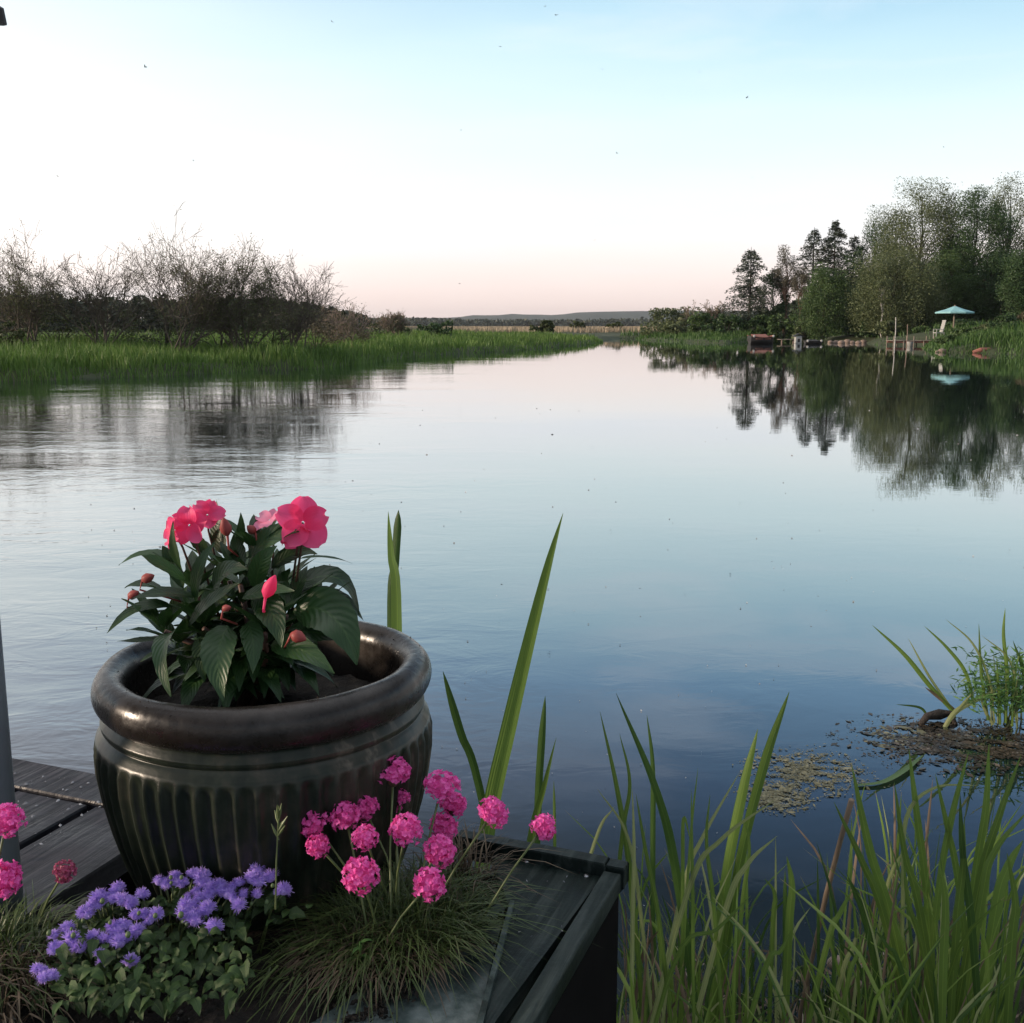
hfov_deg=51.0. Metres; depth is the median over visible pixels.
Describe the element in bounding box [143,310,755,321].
hills
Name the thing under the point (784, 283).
pine tree
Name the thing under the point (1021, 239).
broadleaf tree
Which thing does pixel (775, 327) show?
bush
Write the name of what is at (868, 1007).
reed clump
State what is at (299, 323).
willow shrub
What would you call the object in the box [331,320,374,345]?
bush
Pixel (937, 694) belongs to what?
water plant
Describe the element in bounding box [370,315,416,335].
bush
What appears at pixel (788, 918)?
reed clump
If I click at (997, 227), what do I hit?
broadleaf tree
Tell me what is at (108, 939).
floss flower plant
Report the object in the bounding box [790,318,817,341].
bush
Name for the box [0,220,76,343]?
willow shrub
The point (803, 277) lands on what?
pine tree
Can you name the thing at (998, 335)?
shore grass
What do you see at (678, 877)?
reed clump
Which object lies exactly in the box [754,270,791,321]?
broadleaf tree
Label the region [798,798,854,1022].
dead stalk
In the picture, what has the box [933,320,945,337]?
garden chair
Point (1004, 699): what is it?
feathery water plant
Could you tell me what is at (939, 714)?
root stump
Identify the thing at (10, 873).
thrift plant
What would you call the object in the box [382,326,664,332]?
dry reeds
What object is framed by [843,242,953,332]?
willow tree
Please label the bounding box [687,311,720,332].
bush
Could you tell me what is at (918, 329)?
bush
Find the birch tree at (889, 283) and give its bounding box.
[874,278,893,337]
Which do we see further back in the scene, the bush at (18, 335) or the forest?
the forest
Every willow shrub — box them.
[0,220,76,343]
[0,234,62,332]
[15,245,185,344]
[115,203,302,353]
[140,232,326,349]
[233,250,354,347]
[308,300,378,343]
[375,309,411,334]
[680,299,734,325]
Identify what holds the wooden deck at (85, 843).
in the water
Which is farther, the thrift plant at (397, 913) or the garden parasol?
the garden parasol
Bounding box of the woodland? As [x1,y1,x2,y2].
[0,260,1022,332]
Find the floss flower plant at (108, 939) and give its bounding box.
[10,862,311,1022]
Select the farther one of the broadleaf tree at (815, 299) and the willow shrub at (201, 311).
the broadleaf tree at (815, 299)
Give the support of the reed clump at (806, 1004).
on the river bank
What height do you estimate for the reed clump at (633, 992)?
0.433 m
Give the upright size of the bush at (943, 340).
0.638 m
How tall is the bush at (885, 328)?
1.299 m
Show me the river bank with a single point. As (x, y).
(1021, 1005)
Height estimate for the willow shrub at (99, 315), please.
3.247 m
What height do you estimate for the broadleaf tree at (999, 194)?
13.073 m
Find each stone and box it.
[46,904,77,925]
[76,895,111,907]
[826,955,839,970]
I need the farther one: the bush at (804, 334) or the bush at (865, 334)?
the bush at (804, 334)
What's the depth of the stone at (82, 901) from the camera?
1.24 m
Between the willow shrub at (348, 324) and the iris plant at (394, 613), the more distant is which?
the willow shrub at (348, 324)
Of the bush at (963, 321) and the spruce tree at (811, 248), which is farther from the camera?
the spruce tree at (811, 248)
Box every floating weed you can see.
[732,743,890,803]
[734,780,815,814]
[826,712,1023,776]
[856,718,940,750]
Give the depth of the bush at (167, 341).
34.37 m
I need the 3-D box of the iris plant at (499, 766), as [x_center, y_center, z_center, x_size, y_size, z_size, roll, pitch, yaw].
[-0.010,0.468,1.811,0.195,0.963,0.083,2,10,9]
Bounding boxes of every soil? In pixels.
[0,882,476,1022]
[331,911,517,1022]
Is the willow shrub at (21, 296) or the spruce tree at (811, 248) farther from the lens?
the spruce tree at (811, 248)
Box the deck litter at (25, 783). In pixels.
[13,772,100,844]
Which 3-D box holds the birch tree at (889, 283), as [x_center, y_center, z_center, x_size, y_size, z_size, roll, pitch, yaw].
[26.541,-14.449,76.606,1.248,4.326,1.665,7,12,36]
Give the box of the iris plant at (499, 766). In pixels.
[443,514,562,869]
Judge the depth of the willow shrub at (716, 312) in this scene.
94.59 m
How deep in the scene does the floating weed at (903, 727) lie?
3.20 m
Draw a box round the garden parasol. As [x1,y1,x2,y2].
[935,305,973,326]
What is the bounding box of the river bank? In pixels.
[618,975,1023,1022]
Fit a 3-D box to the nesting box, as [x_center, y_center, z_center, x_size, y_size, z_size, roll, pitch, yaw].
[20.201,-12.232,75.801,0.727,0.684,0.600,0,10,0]
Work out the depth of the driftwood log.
48.53 m
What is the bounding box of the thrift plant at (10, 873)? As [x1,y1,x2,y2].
[0,802,130,1022]
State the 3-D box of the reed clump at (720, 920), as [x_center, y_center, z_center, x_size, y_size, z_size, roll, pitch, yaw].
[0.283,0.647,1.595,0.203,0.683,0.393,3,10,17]
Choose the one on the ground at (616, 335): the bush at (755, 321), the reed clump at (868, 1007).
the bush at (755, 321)
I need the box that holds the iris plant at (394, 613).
[387,510,401,631]
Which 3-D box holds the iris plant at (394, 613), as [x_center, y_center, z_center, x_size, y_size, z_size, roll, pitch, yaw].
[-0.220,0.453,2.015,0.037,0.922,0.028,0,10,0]
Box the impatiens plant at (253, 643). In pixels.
[107,496,363,706]
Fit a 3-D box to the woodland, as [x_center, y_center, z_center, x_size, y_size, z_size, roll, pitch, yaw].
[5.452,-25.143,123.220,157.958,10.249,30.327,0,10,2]
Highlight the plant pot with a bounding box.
[90,621,431,935]
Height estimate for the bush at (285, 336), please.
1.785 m
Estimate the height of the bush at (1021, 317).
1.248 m
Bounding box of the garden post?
[0,6,26,950]
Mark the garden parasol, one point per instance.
(954, 309)
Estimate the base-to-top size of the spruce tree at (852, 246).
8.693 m
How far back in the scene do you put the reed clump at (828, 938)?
1.53 m
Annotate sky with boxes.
[0,0,1023,317]
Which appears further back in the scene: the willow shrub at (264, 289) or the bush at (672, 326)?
the bush at (672, 326)
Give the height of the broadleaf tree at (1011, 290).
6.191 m
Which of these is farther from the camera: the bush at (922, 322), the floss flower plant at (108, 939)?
the bush at (922, 322)
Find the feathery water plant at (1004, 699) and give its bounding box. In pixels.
[950,644,1023,727]
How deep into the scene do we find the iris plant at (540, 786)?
1.71 m
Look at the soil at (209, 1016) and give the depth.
1.07 m
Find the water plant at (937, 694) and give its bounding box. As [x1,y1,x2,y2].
[872,625,1003,726]
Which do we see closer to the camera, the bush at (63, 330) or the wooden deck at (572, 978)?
the wooden deck at (572, 978)
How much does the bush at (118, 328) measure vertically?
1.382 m
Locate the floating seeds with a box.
[63,408,1016,905]
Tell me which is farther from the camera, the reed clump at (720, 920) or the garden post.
the reed clump at (720, 920)
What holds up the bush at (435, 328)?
on the ground at (616, 335)
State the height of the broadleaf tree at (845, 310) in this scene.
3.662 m
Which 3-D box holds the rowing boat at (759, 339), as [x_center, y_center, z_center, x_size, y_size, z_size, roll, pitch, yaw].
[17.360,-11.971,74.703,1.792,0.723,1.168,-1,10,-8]
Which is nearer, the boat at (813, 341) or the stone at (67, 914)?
the stone at (67, 914)
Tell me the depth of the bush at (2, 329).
34.87 m
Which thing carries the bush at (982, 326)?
on the ground at (616, 335)
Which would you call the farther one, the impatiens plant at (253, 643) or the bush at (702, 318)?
the bush at (702, 318)
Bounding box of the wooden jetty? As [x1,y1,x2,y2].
[886,336,934,345]
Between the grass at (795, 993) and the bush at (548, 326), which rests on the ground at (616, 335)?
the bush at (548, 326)
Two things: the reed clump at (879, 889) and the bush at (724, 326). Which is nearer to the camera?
the reed clump at (879, 889)
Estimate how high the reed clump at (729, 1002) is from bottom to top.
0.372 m
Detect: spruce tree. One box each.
[718,247,775,330]
[783,227,831,325]
[795,220,858,330]
[837,234,867,325]
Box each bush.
[0,314,26,341]
[0,320,38,348]
[21,306,91,341]
[74,309,145,345]
[134,307,201,346]
[186,303,260,348]
[238,305,305,346]
[281,312,351,348]
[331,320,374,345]
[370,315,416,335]
[417,320,452,335]
[529,320,555,332]
[569,320,585,331]
[605,321,623,328]
[640,306,706,335]
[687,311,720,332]
[700,313,747,335]
[743,314,767,334]
[766,313,796,340]
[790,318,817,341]
[841,310,884,337]
[872,320,901,336]
[902,315,951,330]
[911,325,932,332]
[932,334,960,343]
[934,318,980,329]
[949,326,979,336]
[972,323,988,330]
[986,312,1021,331]
[1015,311,1023,321]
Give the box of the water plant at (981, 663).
[927,612,1023,726]
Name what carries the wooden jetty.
in the water
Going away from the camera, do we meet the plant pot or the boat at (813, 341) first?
the plant pot
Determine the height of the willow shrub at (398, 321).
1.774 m
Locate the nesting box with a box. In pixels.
[792,333,803,342]
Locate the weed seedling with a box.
[347,938,372,978]
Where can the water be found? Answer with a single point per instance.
(724, 456)
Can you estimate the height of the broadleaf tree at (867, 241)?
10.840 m
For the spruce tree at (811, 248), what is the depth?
95.36 m
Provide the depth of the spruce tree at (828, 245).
94.16 m
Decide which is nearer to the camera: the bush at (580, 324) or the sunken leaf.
the sunken leaf
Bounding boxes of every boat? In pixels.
[747,334,774,343]
[803,340,822,343]
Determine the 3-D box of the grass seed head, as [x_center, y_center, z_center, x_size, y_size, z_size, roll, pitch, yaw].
[-0.238,0.356,1.106,0.022,0.118,0.010,6,11,30]
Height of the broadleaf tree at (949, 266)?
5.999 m
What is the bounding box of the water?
[0,338,1023,1022]
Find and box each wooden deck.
[12,758,158,929]
[312,830,628,1022]
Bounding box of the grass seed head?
[271,803,287,909]
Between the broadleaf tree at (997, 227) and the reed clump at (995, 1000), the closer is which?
the reed clump at (995, 1000)
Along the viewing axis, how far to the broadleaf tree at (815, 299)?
80.83 m
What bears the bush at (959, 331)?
on the ground at (616, 335)
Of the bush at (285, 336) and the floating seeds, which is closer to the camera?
the floating seeds
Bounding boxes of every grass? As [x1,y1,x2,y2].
[617,874,1023,1022]
[620,318,1023,354]
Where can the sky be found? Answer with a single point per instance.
(397, 145)
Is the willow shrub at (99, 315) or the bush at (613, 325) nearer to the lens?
the willow shrub at (99, 315)
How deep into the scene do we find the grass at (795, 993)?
1.91 m
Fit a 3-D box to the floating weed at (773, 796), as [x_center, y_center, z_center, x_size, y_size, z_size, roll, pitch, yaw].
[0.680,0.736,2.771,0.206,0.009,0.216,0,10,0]
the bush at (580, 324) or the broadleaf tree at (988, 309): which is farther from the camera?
the bush at (580, 324)
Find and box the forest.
[371,316,735,326]
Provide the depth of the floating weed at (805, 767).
2.92 m
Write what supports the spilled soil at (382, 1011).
on the wooden deck at (572, 978)
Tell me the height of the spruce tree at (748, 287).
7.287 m
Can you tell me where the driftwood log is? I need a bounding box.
[972,348,990,352]
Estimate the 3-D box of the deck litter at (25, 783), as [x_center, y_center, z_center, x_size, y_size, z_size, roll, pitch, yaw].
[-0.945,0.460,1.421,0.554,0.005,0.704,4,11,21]
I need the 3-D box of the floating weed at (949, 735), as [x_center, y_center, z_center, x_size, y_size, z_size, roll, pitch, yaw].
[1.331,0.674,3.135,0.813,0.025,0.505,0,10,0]
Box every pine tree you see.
[770,244,807,333]
[790,274,811,314]
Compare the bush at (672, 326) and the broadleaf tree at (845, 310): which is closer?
the broadleaf tree at (845, 310)
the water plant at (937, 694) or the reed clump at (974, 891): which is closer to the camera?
the reed clump at (974, 891)
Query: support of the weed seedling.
on the soil at (209, 1016)
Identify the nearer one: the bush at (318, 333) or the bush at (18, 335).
the bush at (18, 335)
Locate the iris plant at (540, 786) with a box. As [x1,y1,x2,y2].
[527,698,555,846]
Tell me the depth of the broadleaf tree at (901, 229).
83.20 m
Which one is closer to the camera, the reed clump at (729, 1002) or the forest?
the reed clump at (729, 1002)
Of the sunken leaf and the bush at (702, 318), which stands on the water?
the sunken leaf
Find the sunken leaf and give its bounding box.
[857,755,922,785]
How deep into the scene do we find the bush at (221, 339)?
34.60 m
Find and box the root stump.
[918,709,957,724]
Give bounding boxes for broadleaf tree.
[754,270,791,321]
[790,261,853,341]
[831,289,868,332]
[839,206,903,318]
[868,176,978,317]
[919,250,989,321]
[928,184,1023,319]
[951,243,1023,323]
[980,171,1023,320]
[994,249,1023,320]
[1013,221,1023,256]
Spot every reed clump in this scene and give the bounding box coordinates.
[567,812,763,1022]
[589,694,699,1022]
[649,693,788,1022]
[649,818,822,1022]
[695,782,1023,1022]
[741,908,871,1022]
[746,840,819,1022]
[781,781,1023,1022]
[806,880,890,1022]
[834,751,976,1022]
[938,746,1023,1022]
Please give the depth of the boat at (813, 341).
73.79 m
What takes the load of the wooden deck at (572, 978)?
on the water
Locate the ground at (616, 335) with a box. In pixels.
[0,327,1022,380]
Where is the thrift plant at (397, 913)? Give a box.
[233,755,599,1022]
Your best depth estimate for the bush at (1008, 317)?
55.04 m
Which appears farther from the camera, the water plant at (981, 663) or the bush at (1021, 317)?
the bush at (1021, 317)

